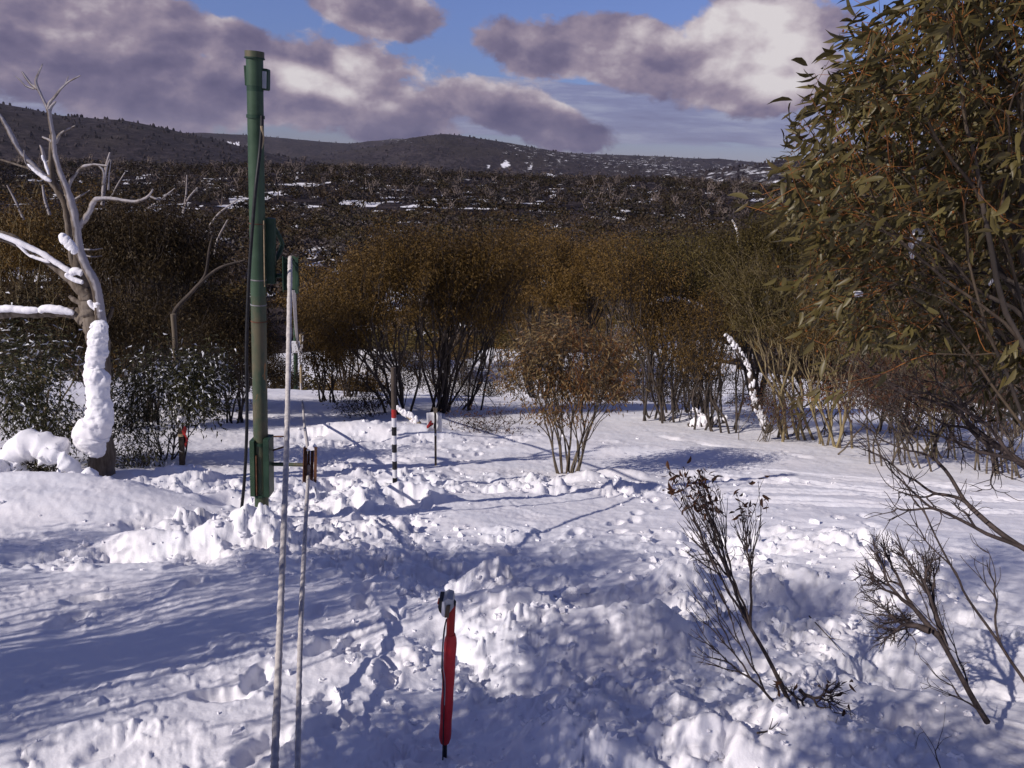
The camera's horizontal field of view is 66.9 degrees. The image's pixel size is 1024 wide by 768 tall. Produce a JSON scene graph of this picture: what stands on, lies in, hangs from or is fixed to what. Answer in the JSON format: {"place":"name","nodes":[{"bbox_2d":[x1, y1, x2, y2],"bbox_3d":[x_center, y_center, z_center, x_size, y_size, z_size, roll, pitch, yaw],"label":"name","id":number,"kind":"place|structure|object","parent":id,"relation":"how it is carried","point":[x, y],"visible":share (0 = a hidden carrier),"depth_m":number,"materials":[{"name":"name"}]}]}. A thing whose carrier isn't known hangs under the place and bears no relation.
{"place":"outdoors","nodes":[
{"label":"outdoors","id":0,"kind":"place"},
{"bbox_2d":[0,379,1023,767],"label":"snow ground","id":1,"kind":"structure","parent":0,"point":[112,655],"depth_m":5.64,"materials":[{"name":"white snow"}]},
{"bbox_2d":[0,429,102,476],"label":"bowed shrub","id":2,"kind":"object","parent":1,"relation":"on","point":[20,450],"visible":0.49,"depth_m":9.55,"materials":[{"name":"white plant"}]},
{"bbox_2d":[0,170,105,408],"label":"snow gum","id":3,"kind":"object","parent":1,"relation":"on","point":[9,253],"visible":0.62,"depth_m":17.25,"materials":[{"name":"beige plant"}]},
{"bbox_2d":[6,185,24,219],"bbox_3d":[-10.681,-3.904,16.685,0.296,0.740,0.057,2,16,0],"label":"dead limb","id":4,"kind":"object","parent":3,"relation":"attached to","point":[17,205],"visible":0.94,"depth_m":16.67,"materials":[{"name":"grey wood"}]},
{"bbox_2d":[42,185,51,214],"bbox_3d":[-10.008,-3.951,16.664,0.127,0.633,0.068,2,16,0],"label":"dead limb","id":5,"kind":"object","parent":3,"relation":"attached to","point":[45,202],"visible":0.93,"depth_m":16.65,"materials":[{"name":"grey wood"}]},
{"bbox_2d":[0,289,114,465],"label":"leafy shrub","id":6,"kind":"object","parent":1,"relation":"on","point":[23,404],"visible":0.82,"depth_m":10.99,"materials":[{"name":"green plant"}]},
{"bbox_2d":[0,258,128,426],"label":"snow gum","id":7,"kind":"object","parent":1,"relation":"on","point":[33,302],"visible":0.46,"depth_m":14.69,"materials":[{"name":"plant"}]},
{"bbox_2d":[0,64,174,475],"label":"dead snow gum","id":8,"kind":"object","parent":1,"relation":"on","point":[91,436],"visible":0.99,"depth_m":9.44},
{"bbox_2d":[100,152,110,204],"bbox_3d":[-9.173,-4.628,17.498,0.357,1.171,0.085,2,16,0],"label":"dead limb","id":9,"kind":"object","parent":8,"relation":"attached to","point":[103,190],"visible":0.59,"depth_m":17.53,"materials":[{"name":"grey wood"}]},
{"bbox_2d":[33,161,176,390],"bbox_3d":[-10.324,-2.269,19.758,3.468,6.573,3.426,8,18,20],"label":"snow gum","id":10,"kind":"object","parent":1,"relation":"on","point":[64,282],"visible":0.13,"depth_m":19.26,"materials":[{"name":"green plant"}]},
{"bbox_2d":[8,258,228,428],"bbox_3d":[-7.800,-0.648,16.094,4.392,3.829,3.266,2,16,0],"label":"snow gum","id":11,"kind":"object","parent":1,"relation":"on","point":[151,326],"visible":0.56,"depth_m":15.68,"materials":[{"name":"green plant"}]},
{"bbox_2d":[18,171,247,422],"bbox_3d":[-7.941,-1.738,17.118,3.636,5.776,3.636,12,19,31],"label":"snow gum","id":12,"kind":"object","parent":1,"relation":"on","point":[129,246],"visible":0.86,"depth_m":16.24,"materials":[{"name":"brown plant"}]},
{"bbox_2d":[73,413,193,468],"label":"shrub","id":13,"kind":"object","parent":1,"relation":"on","point":[139,450],"visible":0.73,"depth_m":11.76,"materials":[{"name":"green plant"}]},
{"bbox_2d":[76,316,252,459],"bbox_3d":[-5.525,0.247,12.398,2.864,2.626,1.998,8,17,19],"label":"leafy shrub","id":14,"kind":"object","parent":1,"relation":"on","point":[188,376],"visible":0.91,"depth_m":12.22,"materials":[{"name":"green plant"}]},
{"bbox_2d":[104,263,244,413],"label":"snow gum","id":15,"kind":"object","parent":1,"relation":"on","point":[173,290],"visible":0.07,"depth_m":18.51,"materials":[{"name":"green plant"}]},
{"bbox_2d":[173,403,187,464],"bbox_3d":[-5.143,0.837,12.089,0.171,1.088,0.249,-13,22,-41],"label":"marker stake","id":16,"kind":"object","parent":1,"relation":"on","point":[183,436],"visible":0.63,"depth_m":12.04,"materials":[{"name":"beige wood"}]},
{"bbox_2d":[170,235,244,429],"bbox_3d":[-5.084,-0.801,13.003,1.346,3.360,0.188,2,16,0],"label":"thin dead stem","id":17,"kind":"object","parent":1,"relation":"on","point":[203,279],"visible":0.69,"depth_m":12.84,"materials":[{"name":"grey wood"}]},
{"bbox_2d":[155,259,301,423],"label":"snow gum","id":18,"kind":"object","parent":1,"relation":"on","point":[236,313],"visible":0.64,"depth_m":17.18,"materials":[{"name":"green plant"}]},
{"bbox_2d":[181,348,284,404],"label":"snow gum","id":19,"kind":"object","parent":1,"relation":"on","point":[235,377],"visible":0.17,"depth_m":21.25,"materials":[{"name":"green plant"}]},
{"bbox_2d":[240,116,263,507],"bbox_3d":[-2.471,-0.426,7.305,0.164,4.014,0.612,17,22,41],"label":"black hose","id":20,"kind":"object","parent":1,"relation":"on","point":[261,140],"visible":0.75,"depth_m":7.14,"materials":[{"name":"rubber"}]},
{"bbox_2d":[244,50,316,506],"bbox_3d":[-2.321,-0.617,7.728,0.726,4.985,0.333,2,16,0],"label":"lift pole","id":21,"kind":"object","parent":1,"relation":"on","point":[265,257],"visible":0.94,"depth_m":7.55,"materials":[{"name":"green metal"}]},
{"bbox_2d":[270,256,303,767],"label":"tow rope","id":22,"kind":"object","parent":21,"relation":"attached to","point":[276,716],"visible":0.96,"depth_m":4.95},
{"bbox_2d":[294,346,309,767],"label":"tow rope","id":23,"kind":"object","parent":21,"relation":"attached to","point":[298,713],"visible":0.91,"depth_m":4.29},
{"bbox_2d":[267,348,309,388],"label":"thicket","id":24,"kind":"object","parent":1,"relation":"on","point":[278,365],"visible":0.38,"depth_m":32.09,"materials":[{"name":"green plant"}]},
{"bbox_2d":[292,325,299,389],"bbox_3d":[-9.530,-0.831,34.238,0.432,4.066,0.259,2,16,0],"label":"lift post","id":25,"kind":"object","parent":1,"relation":"on","point":[294,348],"visible":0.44,"depth_m":33.94,"materials":[{"name":"grey metal"}]},
{"bbox_2d":[275,282,367,402],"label":"snow gum","id":26,"kind":"object","parent":1,"relation":"on","point":[312,363],"visible":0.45,"depth_m":23.43,"materials":[{"name":"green plant"}]},
{"bbox_2d":[280,229,397,396],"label":"snow gum","id":27,"kind":"object","parent":1,"relation":"on","point":[329,284],"visible":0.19,"depth_m":25.51,"materials":[{"name":"brown plant"}]},
{"bbox_2d":[308,370,402,420],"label":"shrub","id":28,"kind":"object","parent":1,"relation":"on","point":[365,402],"visible":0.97,"depth_m":19.93,"materials":[{"name":"brown plant"}]},
{"bbox_2d":[320,368,411,392],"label":"thicket","id":29,"kind":"object","parent":1,"relation":"on","point":[337,388],"visible":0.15,"depth_m":31.68,"materials":[{"name":"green plant"}]},
{"bbox_2d":[292,206,456,414],"bbox_3d":[-3.778,-1.802,20.316,4.628,5.993,3.576,2,16,0],"label":"snow gum","id":30,"kind":"object","parent":1,"relation":"on","point":[337,340],"visible":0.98,"depth_m":19.85,"materials":[{"name":"brown plant"}]},
{"bbox_2d":[314,342,439,408],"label":"shrub","id":31,"kind":"object","parent":1,"relation":"on","point":[350,378],"visible":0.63,"depth_m":22.15,"materials":[{"name":"green plant"}]},
{"bbox_2d":[391,367,396,482],"bbox_3d":[-1.601,0.737,10.537,0.075,1.995,0.067,2,16,0],"label":"striped pole","id":32,"kind":"object","parent":1,"relation":"on","point":[394,424],"visible":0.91,"depth_m":10.46,"materials":[{"name":"metal"}]},
{"bbox_2d":[396,405,420,423],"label":"fallen branch","id":33,"kind":"object","parent":1,"relation":"on","point":[412,417],"visible":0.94,"depth_m":18.43,"materials":[{"name":"beige wood"}]},
{"bbox_2d":[426,407,441,465],"bbox_3d":[-1.304,0.935,12.940,0.261,1.158,0.160,2,16,0],"label":"notice stake","id":34,"kind":"object","parent":1,"relation":"on","point":[434,420],"visible":0.97,"depth_m":12.88,"materials":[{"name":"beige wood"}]},
{"bbox_2d":[353,197,518,413],"bbox_3d":[-1.986,-1.999,21.416,4.471,6.351,4.143,17,22,41],"label":"snow gum","id":35,"kind":"object","parent":1,"relation":"on","point":[461,279],"visible":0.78,"depth_m":20.77,"materials":[{"name":"brown plant"}]},
{"bbox_2d":[437,589,456,759],"bbox_3d":[-0.296,1.410,3.498,0.086,1.044,0.089,2,16,0],"label":"red post","id":36,"kind":"object","parent":1,"relation":"on","point":[446,603],"visible":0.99,"depth_m":3.42,"materials":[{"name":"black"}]},
{"bbox_2d":[389,335,507,406],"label":"shrub","id":37,"kind":"object","parent":1,"relation":"on","point":[429,372],"visible":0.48,"depth_m":24.32,"materials":[{"name":"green plant"}]},
{"bbox_2d":[406,362,526,397],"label":"thicket","id":38,"kind":"object","parent":1,"relation":"on","point":[490,394],"visible":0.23,"depth_m":32.29,"materials":[{"name":"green plant"}]},
{"bbox_2d":[440,398,539,434],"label":"shrub","id":39,"kind":"object","parent":1,"relation":"on","point":[484,423],"visible":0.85,"depth_m":18.03,"materials":[{"name":"brown plant"}]},
{"bbox_2d":[423,212,566,410],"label":"snow gum","id":40,"kind":"object","parent":1,"relation":"on","point":[499,317],"visible":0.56,"depth_m":22.03,"materials":[{"name":"brown plant"}]},
{"bbox_2d":[478,212,612,398],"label":"snow gum","id":41,"kind":"object","parent":1,"relation":"on","point":[561,257],"visible":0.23,"depth_m":29.02,"materials":[{"name":"brown plant"}]},
{"bbox_2d":[478,291,652,473],"bbox_3d":[0.844,0.160,12.395,2.850,3.225,2.228,2,16,0],"label":"snow gum bush","id":42,"kind":"object","parent":1,"relation":"on","point":[576,388],"visible":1,"depth_m":12.10,"materials":[{"name":"brown plant"}]},
{"bbox_2d":[520,222,641,402],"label":"snow gum","id":43,"kind":"object","parent":1,"relation":"on","point":[570,290],"visible":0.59,"depth_m":26.88,"materials":[{"name":"brown plant"}]},
{"bbox_2d":[558,366,681,402],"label":"thicket","id":44,"kind":"object","parent":1,"relation":"on","point":[648,399],"visible":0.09,"depth_m":32.43,"materials":[{"name":"brown plant"}]},
{"bbox_2d":[570,224,719,423],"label":"snow gum","id":45,"kind":"object","parent":1,"relation":"on","point":[647,338],"visible":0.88,"depth_m":20.40,"materials":[{"name":"brown plant"}]},
{"bbox_2d":[593,215,746,413],"bbox_3d":[4.643,-1.788,22.826,4.865,6.310,3.725,2,16,0],"label":"snow gum","id":46,"kind":"object","parent":1,"relation":"on","point":[696,280],"visible":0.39,"depth_m":22.08,"materials":[{"name":"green plant"}]},
{"bbox_2d":[651,295,706,313],"bbox_3d":[4.599,-2.221,21.713,1.752,0.530,0.184,2,16,0],"label":"bent bough","id":47,"kind":"object","parent":46,"relation":"attached to","point":[679,301],"visible":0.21,"depth_m":21.63,"materials":[{"name":"brown plant"}]},
{"bbox_2d":[604,249,757,411],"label":"snow gum","id":48,"kind":"object","parent":1,"relation":"on","point":[690,394],"visible":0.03,"depth_m":23.98,"materials":[{"name":"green plant"}]},
{"bbox_2d":[619,328,748,421],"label":"shrub","id":49,"kind":"object","parent":1,"relation":"on","point":[674,372],"visible":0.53,"depth_m":21.16,"materials":[{"name":"brown plant"}]},
{"bbox_2d":[687,414,727,426],"bbox_3d":[5.191,0.991,20.565,1.046,0.441,0.267,2,16,0],"label":"fallen log","id":50,"kind":"object","parent":1,"relation":"on","point":[701,421],"visible":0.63,"depth_m":20.48,"materials":[{"name":"white plant"}]},
{"bbox_2d":[692,407,704,417],"bbox_3d":[4.984,0.808,20.625,0.430,0.406,0.144,2,16,0],"label":"broken stump","id":51,"kind":"object","parent":50,"relation":"on","point":[699,414],"visible":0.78,"depth_m":20.56,"materials":[{"name":"white plant"}]},
{"bbox_2d":[641,258,779,433],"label":"snow gum","id":52,"kind":"object","parent":1,"relation":"on","point":[708,333],"visible":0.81,"depth_m":19.39,"materials":[{"name":"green plant"}]},
{"bbox_2d":[616,358,821,406],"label":"thicket","id":53,"kind":"object","parent":1,"relation":"on","point":[731,393],"visible":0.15,"depth_m":31.46,"materials":[{"name":"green plant"}]},
{"bbox_2d":[724,333,772,433],"bbox_3d":[5.588,0.005,18.292,1.448,2.433,0.265,2,16,0],"label":"leaning trunk","id":54,"kind":"object","parent":1,"relation":"on","point":[747,364],"visible":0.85,"depth_m":18.20,"materials":[{"name":"brown plant"}]},
{"bbox_2d":[685,200,823,410],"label":"snow gum","id":55,"kind":"object","parent":1,"relation":"on","point":[761,233],"visible":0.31,"depth_m":24.29,"materials":[{"name":"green plant"}]},
{"bbox_2d":[662,456,856,721],"bbox_3d":[1.220,1.065,3.913,0.811,1.296,1.123,-7,19,-28],"label":"bare shrub","id":56,"kind":"object","parent":1,"relation":"on","point":[716,538],"visible":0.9,"depth_m":3.94,"materials":[{"name":"brown plant"}]},
{"bbox_2d":[693,237,832,441],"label":"snow gum","id":57,"kind":"object","parent":1,"relation":"on","point":[750,307],"visible":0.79,"depth_m":17.52,"materials":[{"name":"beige plant"}]},
{"bbox_2d":[756,718,784,734],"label":"twig","id":58,"kind":"object","parent":1,"relation":"on","point":[759,732],"visible":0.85,"depth_m":3.62,"materials":[{"name":"wood"}]},
{"bbox_2d":[721,361,827,441],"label":"shrub","id":59,"kind":"object","parent":1,"relation":"on","point":[775,414],"visible":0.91,"depth_m":17.84,"materials":[{"name":"brown plant"}]},
{"bbox_2d":[749,319,899,436],"bbox_3d":[7.856,-0.223,19.519,4.289,3.628,3.747,2,16,0],"label":"shrub","id":60,"kind":"object","parent":1,"relation":"on","point":[815,384],"visible":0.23,"depth_m":19.38,"materials":[{"name":"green plant"}]},
{"bbox_2d":[809,616,844,655],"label":"twig","id":61,"kind":"object","parent":1,"relation":"on","point":[827,635],"visible":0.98,"depth_m":5.21,"materials":[{"name":"wood"}]},
{"bbox_2d":[753,260,911,448],"bbox_3d":[6.788,-0.557,16.869,2.948,4.644,3.577,2,16,0],"label":"snow gum","id":62,"kind":"object","parent":1,"relation":"on","point":[819,346],"visible":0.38,"depth_m":16.97,"materials":[{"name":"beige plant"}]},
{"bbox_2d":[728,0,1023,430],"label":"snow gum","id":63,"kind":"object","parent":1,"relation":"on","point":[991,124],"visible":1,"depth_m":3.07,"materials":[{"name":"green plant"}]},
{"bbox_2d":[790,314,980,471],"bbox_3d":[6.823,0.234,14.426,3.342,3.213,2.812,2,16,0],"label":"shrub","id":64,"kind":"object","parent":1,"relation":"on","point":[883,395],"visible":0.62,"depth_m":14.24,"materials":[{"name":"brown plant"}]},
{"bbox_2d":[788,180,1021,436],"bbox_3d":[10.201,-1.863,19.630,6.538,7.238,5.426,10,18,25],"label":"snow gum","id":65,"kind":"object","parent":1,"relation":"on","point":[907,421],"visible":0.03,"depth_m":19.36,"materials":[{"name":"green plant"}]},
{"bbox_2d":[801,318,1023,449],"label":"shrub","id":66,"kind":"object","parent":1,"relation":"on","point":[927,424],"visible":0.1,"depth_m":18.14,"materials":[{"name":"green plant"}]},
{"bbox_2d":[847,524,990,724],"bbox_3d":[2.021,1.138,3.997,0.684,0.762,0.911,2,16,0],"label":"bare shrub","id":67,"kind":"object","parent":1,"relation":"on","point":[906,622],"visible":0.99,"depth_m":3.88,"materials":[{"name":"brown plant"}]},
{"bbox_2d":[858,251,1005,460],"bbox_3d":[8.340,-0.380,15.687,3.153,4.466,3.197,-11,21,-37],"label":"shrub","id":68,"kind":"object","parent":1,"relation":"on","point":[926,449],"visible":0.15,"depth_m":15.91,"materials":[{"name":"beige plant"}]},
{"bbox_2d":[915,705,950,767],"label":"twig","id":69,"kind":"object","parent":1,"relation":"on","point":[932,744],"visible":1,"depth_m":3.38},
{"bbox_2d":[844,338,1023,681],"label":"bare shrub","id":70,"kind":"object","parent":1,"relation":"on","point":[988,442],"visible":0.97,"depth_m":3.75,"materials":[{"name":"brown plant"}]},
{"bbox_2d":[862,291,1023,479],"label":"shrub","id":71,"kind":"object","parent":1,"relation":"on","point":[1010,439],"visible":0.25,"depth_m":13.64,"materials":[{"name":"brown plant"}]},
{"bbox_2d":[914,178,1023,437],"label":"snow gum","id":72,"kind":"object","parent":1,"relation":"on","point":[1013,423],"visible":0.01,"depth_m":21.11,"materials":[{"name":"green plant"}]},
{"bbox_2d":[0,103,1023,412],"bbox_3d":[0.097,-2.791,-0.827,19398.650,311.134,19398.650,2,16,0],"label":"valley and hills","id":73,"kind":"structure","parent":0,"point":[418,151],"depth_m":1678.39,"materials":[{"name":"brown plant"}]},
{"bbox_2d":[49,360,83,381],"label":"distant gum","id":74,"kind":"object","parent":73,"relation":"on","point":[82,369],"visible":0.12,"depth_m":64.10,"materials":[{"name":"plant"}]},
{"bbox_2d":[112,348,171,380],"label":"distant gum","id":75,"kind":"object","parent":73,"relation":"on","point":[114,358],"visible":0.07,"depth_m":69.75,"materials":[{"name":"green plant"}]},
{"bbox_2d":[217,284,250,301],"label":"distant gum","id":76,"kind":"object","parent":73,"relation":"on","point":[231,292],"visible":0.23,"depth_m":102.36,"materials":[{"name":"green plant"}]},
{"bbox_2d":[216,279,266,300],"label":"distant gum","id":77,"kind":"object","parent":73,"relation":"on","point":[237,290],"visible":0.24,"depth_m":103.39,"materials":[{"name":"green plant"}]},
{"bbox_2d":[266,295,286,325],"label":"distant gum","id":78,"kind":"object","parent":73,"relation":"on","point":[274,303],"visible":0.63,"depth_m":104.11,"materials":[{"name":"green plant"}]},
{"bbox_2d":[267,290,304,314],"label":"distant gum","id":79,"kind":"object","parent":73,"relation":"on","point":[280,300],"visible":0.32,"depth_m":103.03,"materials":[{"name":"green plant"}]},
{"bbox_2d":[271,367,337,389],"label":"distant gum","id":80,"kind":"object","parent":73,"relation":"on","point":[311,385],"visible":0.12,"depth_m":63.00,"materials":[{"name":"green plant"}]},
{"bbox_2d":[284,364,340,389],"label":"distant gum","id":81,"kind":"object","parent":73,"relation":"on","point":[311,377],"visible":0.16,"depth_m":62.32,"materials":[{"name":"green plant"}]},
{"bbox_2d":[360,331,397,371],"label":"distant gum","id":82,"kind":"object","parent":73,"relation":"on","point":[376,346],"visible":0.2,"depth_m":81.62,"materials":[{"name":"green plant"}]},
{"bbox_2d":[370,327,396,370],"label":"distant gum","id":83,"kind":"object","parent":73,"relation":"on","point":[382,343],"visible":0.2,"depth_m":82.77,"materials":[{"name":"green plant"}]},
{"bbox_2d":[379,323,424,366],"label":"distant gum","id":84,"kind":"object","parent":73,"relation":"on","point":[391,338],"visible":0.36,"depth_m":82.44,"materials":[{"name":"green plant"}]},
{"bbox_2d":[384,317,438,365],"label":"distant gum","id":85,"kind":"object","parent":73,"relation":"on","point":[412,324],"visible":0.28,"depth_m":84.39,"materials":[{"name":"brown plant"}]},
{"bbox_2d":[387,326,440,379],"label":"distant gum","id":86,"kind":"object","parent":73,"relation":"on","point":[411,337],"visible":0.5,"depth_m":78.18,"materials":[{"name":"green plant"}]},
{"bbox_2d":[410,332,462,384],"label":"distant gum","id":87,"kind":"object","parent":73,"relation":"on","point":[426,351],"visible":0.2,"depth_m":77.79,"materials":[{"name":"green plant"}]},
{"bbox_2d":[453,331,478,366],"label":"distant gum","id":88,"kind":"object","parent":73,"relation":"on","point":[469,342],"visible":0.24,"depth_m":83.52,"materials":[{"name":"brown plant"}]},
{"bbox_2d":[451,336,488,383],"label":"distant gum","id":89,"kind":"object","parent":73,"relation":"on","point":[470,352],"visible":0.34,"depth_m":78.21,"materials":[{"name":"brown plant"}]},
{"bbox_2d":[471,333,501,368],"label":"distant gum","id":90,"kind":"object","parent":73,"relation":"on","point":[484,347],"visible":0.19,"depth_m":84.57,"materials":[{"name":"brown plant"}]},
{"bbox_2d":[0,101,986,185],"bbox_3d":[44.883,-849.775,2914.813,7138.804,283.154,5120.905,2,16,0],"label":"hill forest","id":91,"kind":"object","parent":73,"relation":"on","point":[287,156],"visible":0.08,"depth_m":1760.77,"materials":[{"name":"green plant"}]},
{"bbox_2d":[482,331,516,371],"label":"distant gum","id":92,"kind":"object","parent":73,"relation":"on","point":[499,345],"visible":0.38,"depth_m":83.47,"materials":[{"name":"brown plant"}]},
{"bbox_2d":[489,330,517,372],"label":"distant gum","id":93,"kind":"object","parent":73,"relation":"on","point":[502,337],"visible":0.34,"depth_m":82.50,"materials":[{"name":"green plant"}]},
{"bbox_2d":[0,202,1021,326],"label":"valley wood","id":94,"kind":"object","parent":73,"relation":"on","point":[326,229],"visible":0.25,"depth_m":190.94,"materials":[{"name":"brown plant"}]},
{"bbox_2d":[0,153,1023,231],"bbox_3d":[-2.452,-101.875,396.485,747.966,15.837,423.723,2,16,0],"label":"wood","id":95,"kind":"object","parent":73,"relation":"on","point":[356,174],"visible":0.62,"depth_m":352.83,"materials":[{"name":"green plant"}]},
{"bbox_2d":[502,332,549,370],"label":"distant gum","id":96,"kind":"object","parent":73,"relation":"on","point":[514,345],"visible":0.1,"depth_m":79.33,"materials":[{"name":"brown plant"}]},
{"bbox_2d":[507,285,625,397],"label":"snow gum","id":97,"kind":"object","parent":73,"relation":"on","point":[533,319],"visible":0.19,"depth_m":64.45,"materials":[{"name":"brown plant"}]},
{"bbox_2d":[579,323,639,345],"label":"distant gum","id":98,"kind":"object","parent":73,"relation":"on","point":[609,333],"visible":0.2,"depth_m":83.27,"materials":[{"name":"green plant"}]},
{"bbox_2d":[601,299,622,314],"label":"distant gum","id":99,"kind":"object","parent":73,"relation":"on","point":[611,306],"visible":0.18,"depth_m":102.55,"materials":[{"name":"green plant"}]},
{"bbox_2d":[601,355,641,398],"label":"distant gum","id":100,"kind":"object","parent":73,"relation":"on","point":[626,367],"visible":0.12,"depth_m":74.16,"materials":[{"name":"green plant"}]},
{"bbox_2d":[607,307,635,333],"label":"distant gum","id":101,"kind":"object","parent":73,"relation":"on","point":[621,318],"visible":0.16,"depth_m":93.80,"materials":[{"name":"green plant"}]},
{"bbox_2d":[615,352,656,384],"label":"distant gum","id":102,"kind":"object","parent":73,"relation":"on","point":[638,360],"visible":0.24,"depth_m":78.30,"materials":[{"name":"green plant"}]},
{"bbox_2d":[619,335,661,382],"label":"distant gum","id":103,"kind":"object","parent":73,"relation":"on","point":[641,352],"visible":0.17,"depth_m":80.63,"materials":[{"name":"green plant"}]},
{"bbox_2d":[620,295,673,400],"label":"snow gum","id":104,"kind":"object","parent":73,"relation":"on","point":[644,346],"visible":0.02,"depth_m":67.95,"materials":[{"name":"brown plant"}]},
{"bbox_2d":[0,0,1023,162],"label":"sky","id":105,"kind":"structure","parent":0,"point":[674,78],"materials":[{"name":"blue"}]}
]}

